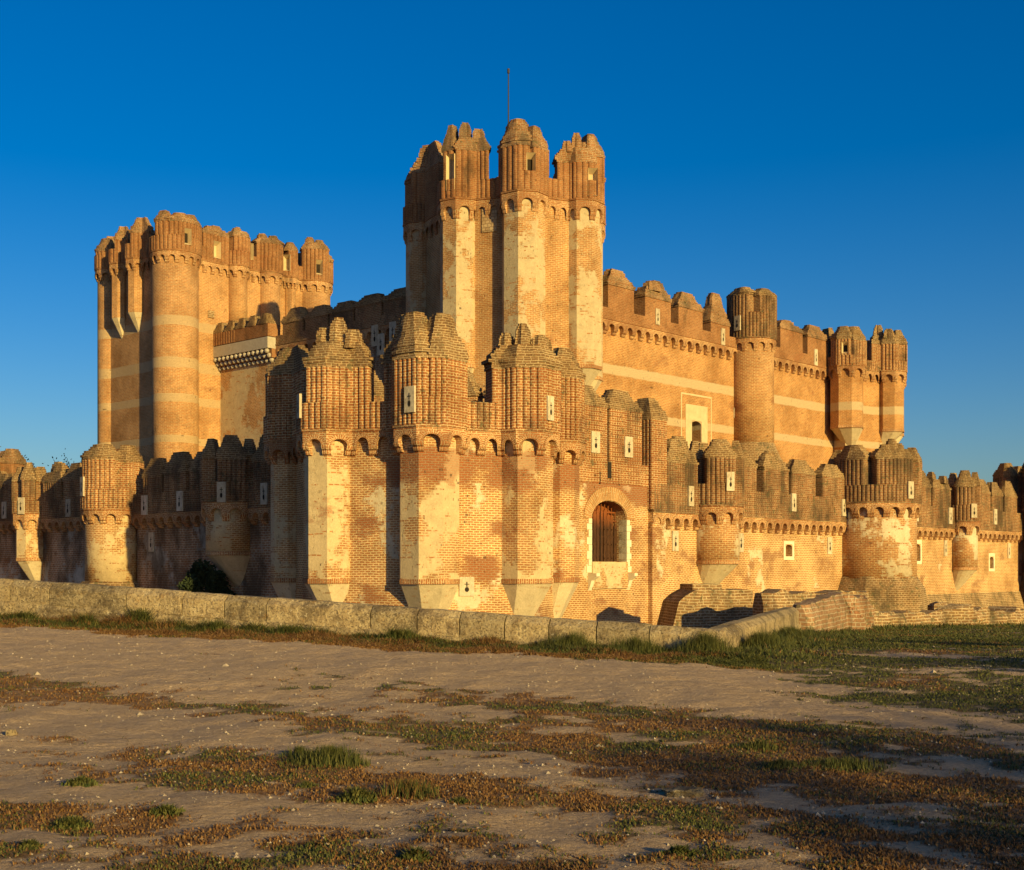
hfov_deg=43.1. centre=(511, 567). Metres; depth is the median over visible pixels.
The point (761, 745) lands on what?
grass tuft
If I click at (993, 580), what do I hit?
curtain wall
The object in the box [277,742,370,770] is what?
grass tuft
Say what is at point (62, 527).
curtain wall
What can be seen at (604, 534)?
door
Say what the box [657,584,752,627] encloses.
ruined pier
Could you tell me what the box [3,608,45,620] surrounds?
weed
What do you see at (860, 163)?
sky
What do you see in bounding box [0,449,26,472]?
corner tower
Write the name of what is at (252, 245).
window
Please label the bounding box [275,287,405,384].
wall
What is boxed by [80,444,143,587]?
round tower
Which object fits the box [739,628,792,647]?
weed
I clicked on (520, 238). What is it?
tower
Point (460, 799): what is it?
grass tuft
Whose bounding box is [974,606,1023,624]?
rubble wall
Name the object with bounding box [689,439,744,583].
wall turret
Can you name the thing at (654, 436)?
wall turret
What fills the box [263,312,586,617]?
corner tower
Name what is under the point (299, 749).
grass tuft
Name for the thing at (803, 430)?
wall
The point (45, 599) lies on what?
parapet wall
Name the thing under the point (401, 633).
weed
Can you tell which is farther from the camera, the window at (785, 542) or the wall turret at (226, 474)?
the window at (785, 542)
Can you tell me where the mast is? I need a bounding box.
[507,68,509,122]
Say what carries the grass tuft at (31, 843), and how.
on the ground at (696, 687)
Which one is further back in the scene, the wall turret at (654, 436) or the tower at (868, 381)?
the tower at (868, 381)
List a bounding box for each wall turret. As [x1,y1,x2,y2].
[11,462,45,580]
[200,435,256,586]
[635,398,667,624]
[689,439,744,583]
[948,470,981,590]
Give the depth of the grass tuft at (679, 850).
7.61 m
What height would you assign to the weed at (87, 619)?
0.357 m
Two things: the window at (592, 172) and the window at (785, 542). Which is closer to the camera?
the window at (592, 172)
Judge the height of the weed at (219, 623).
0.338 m
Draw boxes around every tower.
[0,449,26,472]
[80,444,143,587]
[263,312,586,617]
[402,118,605,401]
[726,287,781,460]
[822,325,907,451]
[827,439,926,611]
[992,463,1023,602]
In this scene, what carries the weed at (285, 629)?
on the ground at (696, 687)
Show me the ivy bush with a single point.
(200, 574)
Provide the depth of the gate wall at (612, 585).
60.95 m
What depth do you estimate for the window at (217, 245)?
90.90 m
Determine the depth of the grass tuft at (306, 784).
9.82 m
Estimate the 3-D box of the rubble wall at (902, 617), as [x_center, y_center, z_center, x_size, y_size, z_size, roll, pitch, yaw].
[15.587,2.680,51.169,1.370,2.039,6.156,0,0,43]
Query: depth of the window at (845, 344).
95.98 m
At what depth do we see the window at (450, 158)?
70.50 m
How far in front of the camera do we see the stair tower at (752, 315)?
87.47 m
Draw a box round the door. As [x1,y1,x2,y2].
[591,502,616,561]
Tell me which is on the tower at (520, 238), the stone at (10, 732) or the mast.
the mast
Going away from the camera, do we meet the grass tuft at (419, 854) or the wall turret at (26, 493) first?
the grass tuft at (419, 854)
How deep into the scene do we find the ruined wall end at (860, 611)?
43.04 m
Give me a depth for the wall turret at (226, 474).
60.76 m
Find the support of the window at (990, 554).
in the curtain wall at (993, 580)
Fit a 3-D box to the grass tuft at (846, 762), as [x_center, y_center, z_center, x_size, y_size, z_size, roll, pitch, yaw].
[2.838,1.674,11.086,0.930,0.133,0.727,0,0,15]
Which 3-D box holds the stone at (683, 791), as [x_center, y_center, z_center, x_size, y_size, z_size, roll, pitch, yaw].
[1.286,1.702,9.689,0.326,0.107,0.220,0,0,0]
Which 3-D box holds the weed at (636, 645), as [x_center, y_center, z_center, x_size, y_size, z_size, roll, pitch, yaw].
[2.172,1.357,22.738,1.710,0.425,1.156,0,0,0]
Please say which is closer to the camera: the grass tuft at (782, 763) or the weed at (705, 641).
the grass tuft at (782, 763)
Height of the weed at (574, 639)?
0.491 m
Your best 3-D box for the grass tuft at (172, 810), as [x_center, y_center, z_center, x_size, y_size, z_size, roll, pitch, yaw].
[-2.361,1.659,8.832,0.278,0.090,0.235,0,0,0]
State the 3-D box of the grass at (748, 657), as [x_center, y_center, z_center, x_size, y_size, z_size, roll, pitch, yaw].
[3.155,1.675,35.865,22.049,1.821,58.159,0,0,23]
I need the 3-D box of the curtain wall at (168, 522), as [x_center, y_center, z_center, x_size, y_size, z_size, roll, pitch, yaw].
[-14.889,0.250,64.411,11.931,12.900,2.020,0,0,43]
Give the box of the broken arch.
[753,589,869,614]
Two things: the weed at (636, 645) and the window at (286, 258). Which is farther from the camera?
the window at (286, 258)
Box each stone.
[5,729,17,735]
[662,786,703,796]
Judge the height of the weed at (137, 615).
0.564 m
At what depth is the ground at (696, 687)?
12.40 m
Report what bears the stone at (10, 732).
on the ground at (696, 687)
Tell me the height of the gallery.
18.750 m
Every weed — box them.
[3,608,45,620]
[63,611,104,625]
[117,606,161,624]
[196,617,234,631]
[264,622,313,634]
[374,625,422,641]
[527,629,603,647]
[593,635,671,653]
[670,630,741,652]
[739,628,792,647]
[773,624,821,640]
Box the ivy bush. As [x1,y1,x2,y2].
[177,558,235,594]
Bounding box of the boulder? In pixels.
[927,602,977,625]
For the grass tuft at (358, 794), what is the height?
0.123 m
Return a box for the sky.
[0,0,1023,483]
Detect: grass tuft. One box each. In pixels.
[18,838,42,849]
[49,814,95,830]
[61,774,102,786]
[147,802,185,818]
[276,745,309,757]
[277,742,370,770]
[292,780,318,788]
[331,785,378,804]
[368,776,440,800]
[393,845,432,862]
[448,796,470,804]
[663,843,699,856]
[720,738,789,752]
[743,757,811,769]
[795,754,898,776]
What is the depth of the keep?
90.28 m
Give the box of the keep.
[94,210,333,468]
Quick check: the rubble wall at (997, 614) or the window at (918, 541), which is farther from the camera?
the window at (918, 541)
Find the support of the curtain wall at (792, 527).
on the ground at (696, 687)
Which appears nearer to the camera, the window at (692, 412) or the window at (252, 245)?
the window at (692, 412)
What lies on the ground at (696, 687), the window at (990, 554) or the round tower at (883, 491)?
the round tower at (883, 491)
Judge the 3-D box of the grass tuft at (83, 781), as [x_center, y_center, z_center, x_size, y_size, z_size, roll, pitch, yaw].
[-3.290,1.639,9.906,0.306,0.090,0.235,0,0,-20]
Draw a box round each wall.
[0,462,84,582]
[0,578,801,649]
[132,434,277,597]
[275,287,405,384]
[562,385,647,622]
[596,268,736,449]
[648,436,846,600]
[774,320,832,470]
[793,592,848,632]
[873,610,945,627]
[917,471,1023,609]
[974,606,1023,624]
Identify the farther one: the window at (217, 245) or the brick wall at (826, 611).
the window at (217, 245)
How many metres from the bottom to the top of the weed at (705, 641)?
0.510 m
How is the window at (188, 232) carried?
in the keep
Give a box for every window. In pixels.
[185,228,191,244]
[214,241,220,258]
[251,243,253,259]
[283,254,289,270]
[316,260,322,274]
[446,153,454,188]
[526,152,535,181]
[588,168,597,195]
[681,392,711,449]
[784,541,793,559]
[842,341,848,353]
[917,540,921,563]
[989,553,994,570]
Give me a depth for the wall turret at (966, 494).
87.56 m
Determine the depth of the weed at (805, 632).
30.24 m
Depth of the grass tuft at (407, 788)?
9.47 m
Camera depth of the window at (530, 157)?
68.95 m
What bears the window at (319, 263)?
in the keep
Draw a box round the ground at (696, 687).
[0,625,1023,869]
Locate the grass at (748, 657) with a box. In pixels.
[0,611,1023,869]
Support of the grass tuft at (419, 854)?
on the ground at (696, 687)
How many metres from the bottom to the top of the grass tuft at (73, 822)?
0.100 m
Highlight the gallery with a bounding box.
[213,313,279,448]
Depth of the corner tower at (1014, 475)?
97.84 m
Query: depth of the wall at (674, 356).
82.91 m
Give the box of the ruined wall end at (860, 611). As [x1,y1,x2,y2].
[816,594,874,629]

